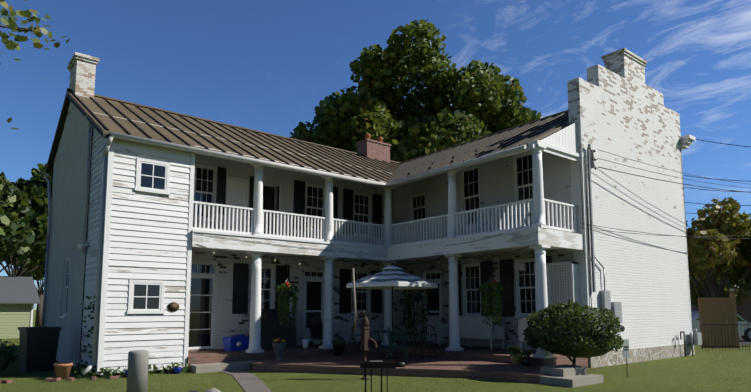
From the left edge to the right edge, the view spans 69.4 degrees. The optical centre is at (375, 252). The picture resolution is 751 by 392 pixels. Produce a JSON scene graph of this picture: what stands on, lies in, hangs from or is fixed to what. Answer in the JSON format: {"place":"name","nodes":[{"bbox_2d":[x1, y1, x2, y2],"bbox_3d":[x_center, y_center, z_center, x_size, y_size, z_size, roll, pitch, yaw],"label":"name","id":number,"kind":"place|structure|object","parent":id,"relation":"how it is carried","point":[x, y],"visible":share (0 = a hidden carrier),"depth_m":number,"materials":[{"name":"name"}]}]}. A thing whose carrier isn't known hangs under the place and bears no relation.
{"place":"outdoors","nodes":[
{"label":"outdoors","id":0,"kind":"place"},
{"bbox_2d":[0,0,69,128],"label":"tree leaves","id":1,"kind":"object","parent":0,"point":[10,23],"visible":1,"depth_m":5.17,"materials":[{"name":"green plant"}]},
{"bbox_2d":[0,351,603,391],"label":"patio and paths","id":2,"kind":"structure","parent":0,"point":[565,375],"depth_m":12.48,"materials":[{"name":"brick"}]},
{"bbox_2d":[187,388,220,391],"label":"rocks","id":3,"kind":"object","parent":2,"relation":"on","point":[213,390],"visible":1,"depth_m":9.19,"materials":[{"name":"stone"}]},
{"bbox_2d":[272,338,286,360],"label":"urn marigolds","id":4,"kind":"object","parent":2,"relation":"on","point":[278,345],"visible":1,"depth_m":14.06,"materials":[{"name":"grey stone"}]},
{"bbox_2d":[331,336,345,355],"bbox_3d":[-1.054,2.696,15.703,0.404,0.553,0.424,-2,-6,18],"label":"potted plant","id":5,"kind":"object","parent":2,"relation":"on","point":[338,346],"visible":1,"depth_m":15.59,"materials":[{"name":"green plant"}]},
{"bbox_2d":[346,334,366,358],"bbox_3d":[-0.505,2.443,14.880,0.484,0.892,0.500,2,-6,-18],"label":"garden chair","id":6,"kind":"object","parent":2,"relation":"on","point":[352,345],"visible":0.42,"depth_m":14.72,"materials":[{"name":"green paint"}]},
{"bbox_2d":[346,263,437,358],"bbox_3d":[0.462,1.574,14.791,2.336,2.598,2.336,-2,-6,17],"label":"patio umbrella","id":7,"kind":"object","parent":2,"relation":"on","point":[392,277],"visible":0.98,"depth_m":14.31,"materials":[{"name":"striped canvas fabric"},{"name":"metal"},{"name":"wood"}]},
{"bbox_2d":[373,330,411,358],"bbox_3d":[0.462,2.498,14.695,1.060,0.750,1.060,5,-8,-39],"label":"patio table","id":8,"kind":"object","parent":2,"relation":"on","point":[393,331],"visible":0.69,"depth_m":14.63,"materials":[{"name":"green paint"}]},
{"bbox_2d":[387,327,408,362],"bbox_3d":[0.557,2.320,13.699,0.483,0.892,0.499,1,-6,-9],"label":"garden chair","id":9,"kind":"object","parent":2,"relation":"on","point":[390,338],"visible":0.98,"depth_m":13.61,"materials":[{"name":"green paint"}]},
{"bbox_2d":[415,325,436,357],"bbox_3d":[1.395,2.461,15.055,0.499,0.892,0.484,2,-6,-19],"label":"garden chair","id":10,"kind":"object","parent":2,"relation":"on","point":[426,341],"visible":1,"depth_m":14.90,"materials":[{"name":"grey metal"}]},
{"bbox_2d":[507,344,523,364],"bbox_3d":[3.412,2.464,13.140,0.397,0.488,0.386,1,-6,-9],"label":"potted plant","id":11,"kind":"object","parent":2,"relation":"on","point":[515,358],"visible":0.98,"depth_m":13.05,"materials":[{"name":"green plant"}]},
{"bbox_2d":[522,350,530,365],"bbox_3d":[3.574,2.496,12.847,0.224,0.365,0.231,-2,-6,15],"label":"potted plant","id":12,"kind":"object","parent":2,"relation":"on","point":[526,358],"visible":1,"depth_m":12.79,"materials":[{"name":"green plant"}]},
{"bbox_2d":[0,310,750,391],"bbox_3d":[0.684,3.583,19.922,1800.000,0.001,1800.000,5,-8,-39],"label":"ground","id":13,"kind":"structure","parent":0,"point":[714,370],"depth_m":11.37,"materials":[{"name":"green plant"}]},
{"bbox_2d":[0,339,17,371],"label":"shrub","id":14,"kind":"object","parent":13,"relation":"on","point":[6,357],"visible":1,"depth_m":12.42,"materials":[{"name":"green plant"}]},
{"bbox_2d":[0,276,40,338],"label":"neighbour house","id":15,"kind":"structure","parent":13,"relation":"on","point":[19,297],"depth_m":28.47,"materials":[{"name":"green"}]},
{"bbox_2d":[0,248,45,326],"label":"tree","id":16,"kind":"object","parent":13,"relation":"on","point":[39,272],"visible":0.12,"depth_m":46.37,"materials":[{"name":"green plant"}]},
{"bbox_2d":[0,163,51,276],"bbox_3d":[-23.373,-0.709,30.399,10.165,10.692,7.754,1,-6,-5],"label":"tree","id":17,"kind":"object","parent":13,"relation":"on","point":[20,243],"visible":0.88,"depth_m":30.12,"materials":[{"name":"green plant"}]},
{"bbox_2d":[18,326,61,371],"bbox_3d":[-8.351,2.380,13.454,0.680,1.065,0.780,-5,-8,42],"label":"wheelie bin","id":18,"kind":"object","parent":13,"relation":"on","point":[38,348],"visible":0.98,"depth_m":13.24,"materials":[{"name":"black plastic"}]},
{"bbox_2d":[53,362,72,378],"bbox_3d":[-6.816,2.566,11.837,0.380,0.361,0.380,5,-8,-39],"label":"terracotta pot","id":19,"kind":"object","parent":13,"relation":"on","point":[62,370],"visible":0.96,"depth_m":11.72,"materials":[{"name":"ceramic"}]},
{"bbox_2d":[71,295,192,377],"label":"wall weeds","id":20,"kind":"object","parent":13,"relation":"on","point":[80,367],"depth_m":12.62,"materials":[{"name":"green plant"}]},
{"bbox_2d":[126,350,148,391],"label":"concrete post","id":21,"kind":"object","parent":13,"relation":"on","point":[137,372],"visible":1,"depth_m":9.66,"materials":[{"name":"grey concrete"}]},
{"bbox_2d":[172,365,181,373],"bbox_3d":[-4.655,2.741,12.727,0.210,0.197,0.210,5,-8,-39],"label":"blue pot","id":22,"kind":"object","parent":13,"relation":"on","point":[176,369],"visible":1,"depth_m":12.66,"materials":[{"name":"blue ceramic"}]},
{"bbox_2d":[351,268,376,379],"bbox_3d":[-0.247,1.537,11.846,0.547,2.411,0.210,2,-6,-16],"label":"hand pump","id":23,"kind":"object","parent":13,"relation":"on","point":[365,328],"visible":0.96,"depth_m":11.80,"materials":[{"name":"orange metal"}]},
{"bbox_2d":[45,48,695,369],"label":"house","id":24,"kind":"structure","parent":13,"relation":"on","point":[616,106],"depth_m":16.53,"materials":[{"name":"paint"}]},
{"bbox_2d":[80,127,194,374],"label":"clapboard wall","id":25,"kind":"structure","parent":24,"relation":"attached to","point":[145,287],"depth_m":12.91,"materials":[{"name":"paint"}]},
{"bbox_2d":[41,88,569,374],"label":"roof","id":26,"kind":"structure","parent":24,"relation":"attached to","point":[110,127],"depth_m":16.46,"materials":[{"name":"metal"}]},
{"bbox_2d":[580,144,750,356],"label":"utility wires","id":27,"kind":"object","parent":24,"relation":"attached to","point":[616,309],"visible":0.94,"depth_m":14.66,"materials":[{"name":"grey metal"}]},
{"bbox_2d":[684,139,750,226],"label":"power lines","id":28,"kind":"object","parent":24,"relation":"attached to","point":[718,179],"visible":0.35,"depth_m":47.81,"materials":[{"name":"black metal"}]},
{"bbox_2d":[360,361,404,391],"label":"metal stand","id":29,"kind":"object","parent":13,"relation":"on","point":[379,364],"visible":1,"depth_m":9.48,"materials":[{"name":"metal"}]},
{"bbox_2d":[181,122,588,369],"bbox_3d":[-0.147,-0.251,14.666,8.340,6.547,7.721,5,-8,-39],"label":"porch","id":30,"kind":"object","parent":13,"relation":"on","point":[558,283],"visible":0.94,"depth_m":14.87,"materials":[{"name":"wood"}]},
{"bbox_2d":[223,334,248,350],"bbox_3d":[-3.913,2.528,15.271,0.620,0.443,0.459,6,-8,-44],"label":"recycling bin","id":31,"kind":"object","parent":30,"relation":"on","point":[238,342],"visible":0.92,"depth_m":15.12,"materials":[{"name":"blue plastic"}]},
{"bbox_2d":[260,309,296,349],"bbox_3d":[-3.016,2.253,16.102,1.240,1.160,0.660,5,-8,-39],"label":"covered grill","id":32,"kind":"object","parent":30,"relation":"on","point":[272,329],"visible":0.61,"depth_m":15.84,"materials":[{"name":"black fabric"}]},
{"bbox_2d":[275,258,298,325],"bbox_3d":[-2.493,1.056,15.294,0.699,2.023,0.656,5,-8,-39],"label":"hanging basket","id":33,"kind":"object","parent":30,"relation":"hanging from","point":[287,294],"visible":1,"depth_m":15.21,"materials":[{"name":"green plant"}]},
{"bbox_2d":[302,339,308,347],"bbox_3d":[-2.079,2.713,16.166,0.220,0.260,0.220,5,-8,-39],"label":"bucket","id":34,"kind":"object","parent":30,"relation":"on","point":[305,343],"visible":1,"depth_m":16.09,"materials":[{"name":"white plastic"}]},
{"bbox_2d":[306,312,322,346],"bbox_3d":[-1.729,2.360,16.695,0.520,1.063,0.998,5,-8,-39],"label":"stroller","id":35,"kind":"object","parent":30,"relation":"on","point":[314,320],"visible":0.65,"depth_m":16.64,"materials":[{"name":"black fabric"}]},
{"bbox_2d":[333,323,347,345],"bbox_3d":[-1.206,2.569,17.014,0.620,0.720,0.303,5,-8,-39],"label":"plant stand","id":36,"kind":"object","parent":30,"relation":"on","point":[342,332],"visible":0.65,"depth_m":17.06,"materials":[{"name":"black metal"}]},
{"bbox_2d":[333,315,343,322],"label":"stand flowers","id":37,"kind":"object","parent":36,"relation":"on","point":[337,319],"visible":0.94,"depth_m":16.98,"materials":[{"name":"green plant"}]},
{"bbox_2d":[401,259,430,344],"bbox_3d":[1.248,1.490,16.534,0.924,2.633,0.938,5,-8,-39],"label":"hanging basket","id":38,"kind":"object","parent":30,"relation":"hanging from","point":[417,297],"visible":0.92,"depth_m":16.41,"materials":[{"name":"green plant"}]},
{"bbox_2d":[427,315,448,345],"bbox_3d":[2.096,2.483,17.376,0.655,0.965,0.714,3,-7,-29],"label":"wicker chair","id":39,"kind":"object","parent":30,"relation":"on","point":[438,326],"visible":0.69,"depth_m":17.10,"materials":[{"name":"black"}]},
{"bbox_2d":[459,315,505,349],"bbox_3d":[3.093,2.356,16.142,0.655,0.965,1.434,5,-8,-39],"label":"wicker settee","id":40,"kind":"object","parent":30,"relation":"on","point":[474,327],"visible":0.96,"depth_m":15.81,"materials":[{"name":"white"}]},
{"bbox_2d":[478,256,503,329],"bbox_3d":[3.051,0.997,14.332,0.705,2.105,0.659,5,-8,-39],"label":"hanging basket","id":41,"kind":"object","parent":30,"relation":"hanging from","point":[491,292],"visible":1,"depth_m":14.17,"materials":[{"name":"green plant"}]},
{"bbox_2d":[518,316,551,352],"bbox_3d":[4.277,2.188,14.518,0.760,0.965,0.655,-4,-7,36],"label":"wicker chair","id":42,"kind":"object","parent":30,"relation":"on","point":[522,324],"visible":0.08,"depth_m":14.44,"materials":[{"name":"white"}]},
{"bbox_2d":[289,19,541,161],"bbox_3d":[2.979,-4.718,37.627,18.406,20.155,10.625,0,-6,2],"label":"tree","id":43,"kind":"object","parent":13,"relation":"on","point":[486,98],"visible":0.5,"depth_m":35.48,"materials":[{"name":"green plant"}]},
{"bbox_2d":[522,300,623,364],"bbox_3d":[4.407,1.930,12.261,2.198,1.721,2.204,-3,-7,26],"label":"boxwood bush","id":44,"kind":"object","parent":13,"relation":"on","point":[574,330],"visible":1,"depth_m":11.66,"materials":[{"name":"green plant"}]},
{"bbox_2d":[623,339,629,376],"bbox_3d":[5.630,2.366,12.177,0.150,0.830,0.016,1,-6,-9],"label":"yard sign","id":45,"kind":"object","parent":13,"relation":"on","point":[626,355],"visible":0.98,"depth_m":12.19,"materials":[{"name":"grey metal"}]},
{"bbox_2d":[698,287,738,347],"bbox_3d":[13.333,2.532,21.133,1.433,2.340,0.200,0,-6,1],"label":"wood fence","id":46,"kind":"object","parent":13,"relation":"on","point":[717,310],"visible":0.96,"depth_m":21.10,"materials":[{"name":"brown wood"}]},
{"bbox_2d":[686,197,750,297],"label":"maple tree","id":47,"kind":"object","parent":13,"relation":"on","point":[709,258],"visible":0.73,"depth_m":27.86,"materials":[{"name":"green plant"}]},
{"bbox_2d":[690,274,748,307],"bbox_3d":[23.262,3.168,36.869,3.558,4.311,4.212,5,-8,-39],"label":"tree","id":48,"kind":"object","parent":13,"relation":"on","point":[739,297],"visible":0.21,"depth_m":36.40,"materials":[{"name":"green plant"}]},
{"bbox_2d":[689,266,750,322],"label":"brick house","id":49,"kind":"structure","parent":13,"relation":"on","point":[744,312],"depth_m":38.12,"materials":[{"name":"grey brick"}]},
{"bbox_2d":[700,320,750,350],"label":"iron fence","id":50,"kind":"object","parent":13,"relation":"on","point":[727,324],"visible":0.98,"depth_m":19.75,"materials":[{"name":"grey metal"}]},
{"bbox_2d":[0,0,750,309],"label":"sky","id":51,"kind":"structure","parent":0,"point":[266,66],"materials":[{"name":"blue"}]},
{"bbox_2d":[739,335,750,344],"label":"street","id":52,"kind":"structure","parent":0,"point":[741,340],"depth_m":24.29,"materials":[{"name":"grey asphalt"}]},
{"bbox_2d":[691,311,750,341],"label":"silver car","id":53,"kind":"object","parent":52,"relation":"on","point":[695,320],"visible":0.21,"depth_m":24.86,"materials":[{"name":"grey metal"}]},
{"bbox_2d":[724,230,750,292],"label":"dark tree","id":54,"kind":"object","parent":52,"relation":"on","point":[745,284],"visible":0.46,"depth_m":29.00,"materials":[{"name":"green plant"}]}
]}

